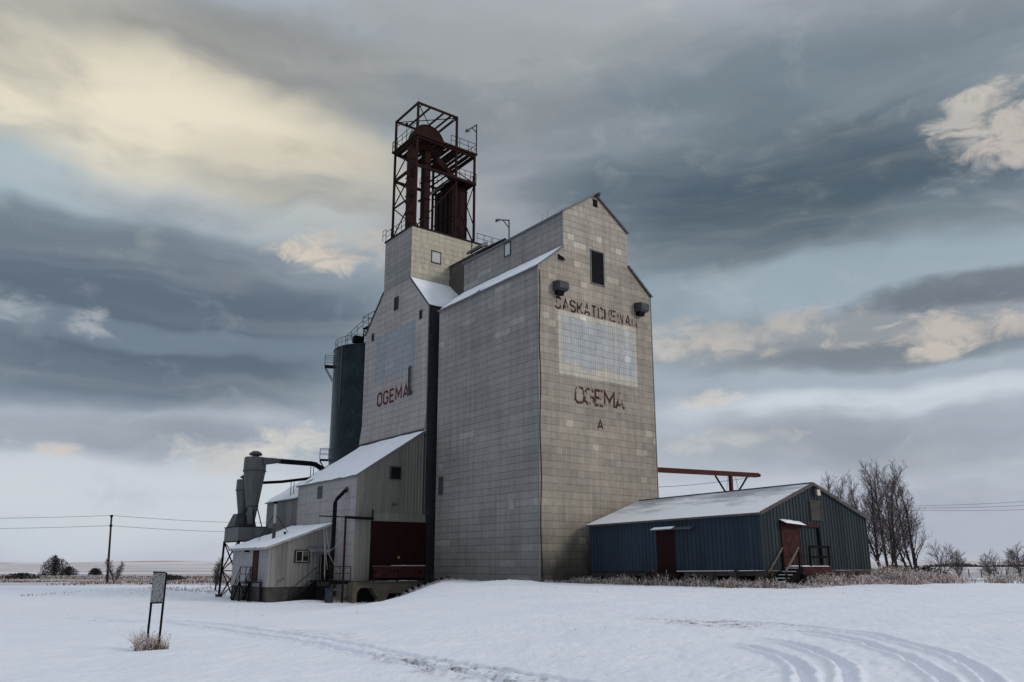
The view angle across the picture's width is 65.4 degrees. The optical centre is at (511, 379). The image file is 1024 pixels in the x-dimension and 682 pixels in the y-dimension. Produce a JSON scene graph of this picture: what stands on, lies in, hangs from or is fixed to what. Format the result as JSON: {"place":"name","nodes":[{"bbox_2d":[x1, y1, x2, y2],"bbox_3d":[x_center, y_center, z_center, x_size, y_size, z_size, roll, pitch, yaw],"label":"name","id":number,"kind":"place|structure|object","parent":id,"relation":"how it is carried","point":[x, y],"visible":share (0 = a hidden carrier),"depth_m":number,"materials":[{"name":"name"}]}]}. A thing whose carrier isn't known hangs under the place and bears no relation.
{"place":"outdoors","nodes":[
{"label":"outdoors","id":0,"kind":"place"},
{"bbox_2d":[0,575,230,585],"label":"dry grass","id":1,"kind":"structure","parent":0,"point":[128,581],"depth_m":141.65,"materials":[{"name":"beige plant"}]},
{"bbox_2d":[0,564,1023,681],"bbox_3d":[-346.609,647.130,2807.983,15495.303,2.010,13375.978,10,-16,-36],"label":"snowy ground","id":2,"kind":"structure","parent":0,"point":[473,631],"depth_m":20.40,"materials":[{"name":"white snow"}]},
{"bbox_2d":[0,572,40,578],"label":"round bush","id":3,"kind":"object","parent":2,"relation":"on","point":[23,575],"visible":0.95,"depth_m":154.49,"materials":[{"name":"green plant"}]},
{"bbox_2d":[38,554,69,575],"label":"round bush","id":4,"kind":"object","parent":2,"relation":"on","point":[55,565],"visible":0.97,"depth_m":198.72,"materials":[{"name":"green plant"}]},
{"bbox_2d":[59,565,78,575],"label":"round bush","id":5,"kind":"object","parent":2,"relation":"on","point":[70,572],"visible":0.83,"depth_m":201.70,"materials":[{"name":"brown plant"}]},
{"bbox_2d":[88,567,102,574],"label":"round bush","id":6,"kind":"object","parent":2,"relation":"on","point":[95,571],"visible":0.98,"depth_m":208.50,"materials":[{"name":"brown plant"}]},
{"bbox_2d":[106,515,112,582],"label":"power pole","id":7,"kind":"object","parent":2,"relation":"on","point":[109,547],"visible":0.9,"depth_m":125.60,"materials":[{"name":"brown wood"}]},
{"bbox_2d":[0,526,91,528],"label":"power wire","id":8,"kind":"object","parent":7,"relation":"attached to","point":[48,527],"visible":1,"depth_m":126.27,"materials":[{"name":"grey metal"}]},
{"bbox_2d":[35,515,109,517],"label":"power wire","id":9,"kind":"object","parent":7,"relation":"attached to","point":[74,516],"visible":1,"depth_m":126.64,"materials":[{"name":"grey metal"}]},
{"bbox_2d":[113,515,210,521],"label":"power wire","id":10,"kind":"object","parent":7,"relation":"attached to","point":[165,519],"visible":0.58,"depth_m":130.71,"materials":[{"name":"grey metal"}]},
{"bbox_2d":[119,526,220,531],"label":"power wire","id":11,"kind":"object","parent":7,"relation":"attached to","point":[171,529],"visible":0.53,"depth_m":130.65,"materials":[{"name":"black metal"}]},
{"bbox_2d":[105,557,124,583],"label":"bare tree","id":12,"kind":"object","parent":2,"relation":"on","point":[119,571],"visible":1,"depth_m":122.50,"materials":[{"name":"brown plant"}]},
{"bbox_2d":[22,586,228,595],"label":"dry grass","id":13,"kind":"structure","parent":2,"relation":"on","point":[177,588],"depth_m":89.78,"materials":[{"name":"beige plant"}]},
{"bbox_2d":[116,624,174,650],"bbox_3d":[-7.987,5.559,17.208,1.240,0.587,1.393,-9,-15,33],"label":"grass tuft","id":14,"kind":"object","parent":2,"relation":"on","point":[141,644],"visible":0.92,"depth_m":17.08,"materials":[{"name":"beige plant"}]},
{"bbox_2d":[146,571,167,649],"bbox_3d":[-7.739,5.059,17.324,0.336,1.745,0.099,0,-13,0],"label":"notice sign","id":15,"kind":"object","parent":2,"relation":"on","point":[158,590],"visible":0.83,"depth_m":17.39,"materials":[{"name":"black metal"}]},
{"bbox_2d":[152,574,186,579],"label":"round bush","id":16,"kind":"object","parent":2,"relation":"on","point":[172,577],"visible":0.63,"depth_m":145.17,"materials":[{"name":"brown plant"}]},
{"bbox_2d":[210,557,225,589],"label":"bare tree","id":17,"kind":"object","parent":2,"relation":"on","point":[217,574],"visible":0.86,"depth_m":92.38,"materials":[{"name":"brown plant"}]},
{"bbox_2d":[215,507,271,597],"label":"hopper house","id":18,"kind":"structure","parent":2,"relation":"on","point":[238,529],"depth_m":74.27,"materials":[{"name":"metal"}]},
{"bbox_2d":[235,475,309,513],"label":"cyclone collector","id":19,"kind":"object","parent":18,"relation":"on","point":[240,496],"visible":0.46,"depth_m":76.38,"materials":[{"name":"metal"}]},
{"bbox_2d":[243,451,324,524],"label":"cyclone collector","id":20,"kind":"object","parent":18,"relation":"on","point":[254,468],"visible":0.95,"depth_m":75.02,"materials":[{"name":"metal"}]},
{"bbox_2d":[231,567,262,601],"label":"steel stairs","id":21,"kind":"structure","parent":2,"relation":"on","point":[246,582],"depth_m":66.47,"materials":[{"name":"black metal"}]},
{"bbox_2d":[226,523,331,602],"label":"office building","id":22,"kind":"structure","parent":2,"relation":"on","point":[281,564],"depth_m":66.26,"materials":[{"name":"white metal"}]},
{"bbox_2d":[252,551,258,580],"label":"door","id":23,"kind":"structure","parent":22,"relation":"in","point":[255,553],"depth_m":66.47,"materials":[{"name":"red paint"}]},
{"bbox_2d":[258,501,287,540],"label":"stove pipe","id":24,"kind":"object","parent":22,"relation":"on","point":[275,503],"visible":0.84,"depth_m":68.76,"materials":[{"name":"black metal"}]},
{"bbox_2d":[294,550,309,562],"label":"window","id":25,"kind":"structure","parent":22,"relation":"in","point":[299,554],"depth_m":66.06,"materials":[{"name":"black glass"}]},
{"bbox_2d":[318,554,329,579],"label":"entrance door","id":26,"kind":"structure","parent":22,"relation":"in","point":[327,555],"depth_m":67.15,"materials":[{"name":"red paint"}]},
{"bbox_2d":[288,566,350,600],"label":"steel stairs","id":27,"kind":"structure","parent":2,"relation":"on","point":[308,592],"depth_m":64.44,"materials":[{"name":"black metal"}]},
{"bbox_2d":[324,588,333,602],"bbox_3d":[-14.312,16.876,62.378,0.690,1.130,0.699,10,-16,-36],"label":"steel barrel","id":28,"kind":"object","parent":2,"relation":"on","point":[328,595],"visible":0.98,"depth_m":62.13,"materials":[{"name":"grey metal"}]},
{"bbox_2d":[319,334,365,466],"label":"steel silo","id":29,"kind":"object","parent":2,"relation":"on","point":[348,365],"visible":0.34,"depth_m":83.60,"materials":[{"name":"grey metal"}]},
{"bbox_2d":[345,311,374,344],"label":"stair tower","id":30,"kind":"structure","parent":29,"relation":"on","point":[357,338],"depth_m":86.35,"materials":[{"name":"black metal"}]},
{"bbox_2d":[265,430,426,601],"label":"drive shed","id":31,"kind":"structure","parent":2,"relation":"on","point":[383,479],"depth_m":67.80,"materials":[{"name":"grey metal"}]},
{"bbox_2d":[317,486,322,498],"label":"window","id":32,"kind":"structure","parent":31,"relation":"in","point":[319,490],"depth_m":71.42,"materials":[{"name":"grey glass"}]},
{"bbox_2d":[329,487,347,578],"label":"dump pipe","id":33,"kind":"object","parent":31,"relation":"attached to","point":[334,519],"visible":0.98,"depth_m":65.54,"materials":[{"name":"black metal"}]},
{"bbox_2d":[370,521,398,579],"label":"door","id":34,"kind":"structure","parent":31,"relation":"in","point":[385,534],"depth_m":66.18,"materials":[{"name":"red paint"}]},
{"bbox_2d":[390,466,401,479],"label":"window","id":35,"kind":"structure","parent":31,"relation":"in","point":[395,471],"depth_m":67.98,"materials":[{"name":"black glass"}]},
{"bbox_2d":[397,522,424,579],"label":"door","id":36,"kind":"structure","parent":31,"relation":"in","point":[411,548],"depth_m":67.68,"materials":[{"name":"red paint"}]},
{"bbox_2d":[319,509,373,602],"bbox_3d":[-13.682,14.120,64.159,4.753,7.400,1.396,10,-16,-36],"label":"pipe gantry","id":37,"kind":"object","parent":2,"relation":"on","point":[345,524],"visible":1,"depth_m":63.64,"materials":[{"name":"black metal"}]},
{"bbox_2d":[347,580,420,602],"bbox_3d":[-10.179,17.407,65.109,6.651,2.018,1.040,10,-16,-36],"label":"loading dock","id":38,"kind":"object","parent":2,"relation":"on","point":[365,591],"visible":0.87,"depth_m":64.44,"materials":[{"name":"concrete"}]},
{"bbox_2d":[372,565,424,580],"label":"plank railing","id":39,"kind":"object","parent":38,"relation":"on","point":[397,572],"visible":1,"depth_m":65.61,"materials":[{"name":"red paint"}]},
{"bbox_2d":[400,576,449,595],"bbox_3d":[-6.878,16.664,64.395,4.284,1.596,0.599,5,-14,-22],"label":"discarded grate","id":40,"kind":"object","parent":2,"relation":"on","point":[418,585],"visible":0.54,"depth_m":64.25,"materials":[{"name":"black metal"}]},
{"bbox_2d":[358,218,499,585],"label":"grain elevator","id":41,"kind":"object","parent":2,"relation":"on","point":[400,389],"visible":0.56,"depth_m":77.25,"materials":[{"name":"metal"}]},
{"bbox_2d":[394,295,398,310],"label":"window","id":42,"kind":"structure","parent":41,"relation":"in","point":[396,300],"depth_m":78.65,"materials":[{"name":"black glass"}]},
{"bbox_2d":[404,124,454,228],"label":"bucket elevator","id":43,"kind":"object","parent":41,"relation":"on","point":[428,151],"visible":0.77,"depth_m":81.75,"materials":[{"name":"red metal"}]},
{"bbox_2d":[391,101,477,241],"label":"steel tower","id":44,"kind":"structure","parent":41,"relation":"on","point":[453,154],"depth_m":83.42,"materials":[{"name":"brown metal"}]},
{"bbox_2d":[466,124,476,152],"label":"floodlight mast","id":45,"kind":"object","parent":44,"relation":"attached to","point":[467,130],"visible":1,"depth_m":85.14,"materials":[{"name":"grey metal"}]},
{"bbox_2d":[431,250,440,264],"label":"window","id":46,"kind":"structure","parent":41,"relation":"in","point":[435,256],"depth_m":79.18,"materials":[{"name":"white glass"}]},
{"bbox_2d":[433,183,467,238],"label":"scale housing","id":47,"kind":"object","parent":41,"relation":"on","point":[444,215],"visible":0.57,"depth_m":83.70,"materials":[{"name":"red metal"}]},
{"bbox_2d":[456,218,461,236],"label":"access door","id":48,"kind":"structure","parent":47,"relation":"in","point":[457,227],"depth_m":82.84,"materials":[{"name":"red paint"}]},
{"bbox_2d":[449,238,506,295],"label":"rooftop gallery","id":49,"kind":"object","parent":41,"relation":"attached to","point":[456,277],"visible":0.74,"depth_m":77.95,"materials":[{"name":"grey metal"}]},
{"bbox_2d":[495,219,509,238],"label":"floodlight mast","id":50,"kind":"object","parent":41,"relation":"on","point":[503,220],"visible":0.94,"depth_m":85.94,"materials":[{"name":"grey metal"}]},
{"bbox_2d":[317,577,573,604],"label":"dry grass","id":51,"kind":"structure","parent":2,"relation":"on","point":[406,593],"depth_m":63.00,"materials":[{"name":"beige plant"}]},
{"bbox_2d":[434,192,658,582],"bbox_3d":[2.898,1.265,68.452,12.805,32.180,15.200,10,-16,-36],"label":"grain elevator","id":52,"kind":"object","parent":2,"relation":"on","point":[546,438],"visible":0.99,"depth_m":63.42,"materials":[{"name":"metal"}]},
{"bbox_2d":[504,241,510,257],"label":"window","id":53,"kind":"structure","parent":52,"relation":"in","point":[507,247],"depth_m":69.62,"materials":[{"name":"white glass"}]},
{"bbox_2d":[658,467,760,490],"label":"loading conveyor","id":54,"kind":"object","parent":2,"relation":"on","point":[730,474],"visible":0.41,"depth_m":77.39,"materials":[{"name":"red metal"}]},
{"bbox_2d":[586,482,870,585],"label":"storage shed","id":55,"kind":"structure","parent":2,"relation":"on","point":[726,535],"depth_m":51.16,"materials":[{"name":"metal"}]},
{"bbox_2d":[646,525,694,575],"bbox_3d":[10.250,11.105,51.731,0.791,3.173,3.700,10,-17,-36],"label":"side door","id":56,"kind":"structure","parent":55,"relation":"in","point":[666,559],"depth_m":52.30,"materials":[{"name":"red paint"}]},
{"bbox_2d":[779,519,823,566],"bbox_3d":[17.844,10.010,48.646,4.133,2.902,0.599,10,-17,-36],"label":"porch","id":57,"kind":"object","parent":55,"relation":"in","point":[790,539],"depth_m":48.20,"materials":[{"name":"red paint"}]},
{"bbox_2d":[559,567,931,588],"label":"dry grass","id":58,"kind":"structure","parent":2,"relation":"on","point":[895,578],"depth_m":49.25,"materials":[{"name":"beige plant"}]},
{"bbox_2d":[768,547,803,583],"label":"wooden steps","id":59,"kind":"structure","parent":2,"relation":"on","point":[784,571],"depth_m":46.42,"materials":[{"name":"brown wood"}]},
{"bbox_2d":[788,545,831,585],"bbox_3d":[17.927,11.362,47.951,3.070,2.720,1.030,10,-16,-36],"label":"wooden dock","id":60,"kind":"object","parent":2,"relation":"on","point":[809,569],"visible":0.8,"depth_m":47.51,"materials":[{"name":"red wood"}]},
{"bbox_2d":[820,472,851,503],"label":"bare tree","id":61,"kind":"object","parent":2,"relation":"on","point":[830,484],"visible":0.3,"depth_m":109.90,"materials":[{"name":"brown plant"}]},
{"bbox_2d":[838,489,862,512],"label":"bare tree","id":62,"kind":"object","parent":2,"relation":"on","point":[850,499],"visible":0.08,"depth_m":115.13,"materials":[{"name":"brown plant"}]},
{"bbox_2d":[837,458,895,571],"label":"bare tree","id":63,"kind":"object","parent":2,"relation":"on","point":[874,533],"visible":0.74,"depth_m":98.06,"materials":[{"name":"brown plant"}]},
{"bbox_2d":[855,460,919,567],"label":"bare tree","id":64,"kind":"object","parent":2,"relation":"on","point":[885,554],"visible":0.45,"depth_m":100.47,"materials":[{"name":"brown plant"}]},
{"bbox_2d":[866,491,908,570],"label":"bare tree","id":65,"kind":"object","parent":2,"relation":"on","point":[901,559],"visible":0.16,"depth_m":101.99,"materials":[{"name":"brown plant"}]},
{"bbox_2d":[872,566,908,571],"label":"round bush","id":66,"kind":"object","parent":2,"relation":"on","point":[894,568],"visible":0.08,"depth_m":130.68,"materials":[{"name":"brown plant"}]},
{"bbox_2d":[877,458,920,570],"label":"bare tree","id":67,"kind":"object","parent":2,"relation":"on","point":[893,483],"visible":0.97,"depth_m":96.35,"materials":[{"name":"brown plant"}]},
{"bbox_2d":[876,469,931,572],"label":"bare tree","id":68,"kind":"object","parent":2,"relation":"on","point":[910,536],"visible":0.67,"depth_m":97.67,"materials":[{"name":"brown plant"}]},
{"bbox_2d":[905,565,950,577],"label":"round bush","id":69,"kind":"object","parent":2,"relation":"on","point":[928,569],"visible":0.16,"depth_m":123.95,"materials":[{"name":"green plant"}]},
{"bbox_2d":[921,539,957,573],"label":"bare shrub","id":70,"kind":"object","parent":2,"relation":"on","point":[940,560],"visible":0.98,"depth_m":87.65,"materials":[{"name":"brown plant"}]},
{"bbox_2d":[889,562,1023,566],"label":"shelterbelt","id":71,"kind":"object","parent":2,"relation":"on","point":[971,565],"visible":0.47,"depth_m":514.07,"materials":[{"name":"brown plant"}]},
{"bbox_2d":[944,549,970,577],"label":"bare shrub","id":72,"kind":"object","parent":2,"relation":"on","point":[960,565],"visible":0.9,"depth_m":107.12,"materials":[{"name":"brown plant"}]},
{"bbox_2d":[979,557,992,576],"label":"bare shrub","id":73,"kind":"object","parent":2,"relation":"on","point":[985,568],"visible":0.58,"depth_m":117.44,"materials":[{"name":"brown plant"}]},
{"bbox_2d":[977,548,1018,575],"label":"bare shrub","id":74,"kind":"object","parent":2,"relation":"on","point":[991,562],"visible":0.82,"depth_m":109.32,"materials":[{"name":"brown plant"}]},
{"bbox_2d":[1002,541,1023,575],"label":"bare shrub","id":75,"kind":"object","parent":2,"relation":"on","point":[1017,564],"visible":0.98,"depth_m":97.91,"materials":[{"name":"brown plant"}]},
{"bbox_2d":[0,0,1023,562],"label":"sky","id":76,"kind":"structure","parent":0,"point":[820,203],"materials":[{"name":"grey"}]},
{"bbox_2d":[753,561,1023,583],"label":"dry grass","id":77,"kind":"structure","parent":0,"point":[932,577],"depth_m":57.04,"materials":[{"name":"beige plant"}]},
{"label":"power pole","id":78,"kind":"object","parent":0,"visible":0},
{"bbox_2d":[927,501,1023,505],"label":"power wire","id":79,"kind":"object","parent":78,"relation":"attached to","point":[968,504],"visible":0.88,"depth_m":103.80,"materials":[{"name":"grey metal"}]},
{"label":"power pole","id":80,"kind":"object","parent":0,"visible":0},
{"bbox_2d":[928,509,1023,510],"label":"power wire","id":81,"kind":"object","parent":80,"relation":"attached to","point":[961,510],"visible":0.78,"depth_m":104.20,"materials":[{"name":"grey metal"}]}
]}

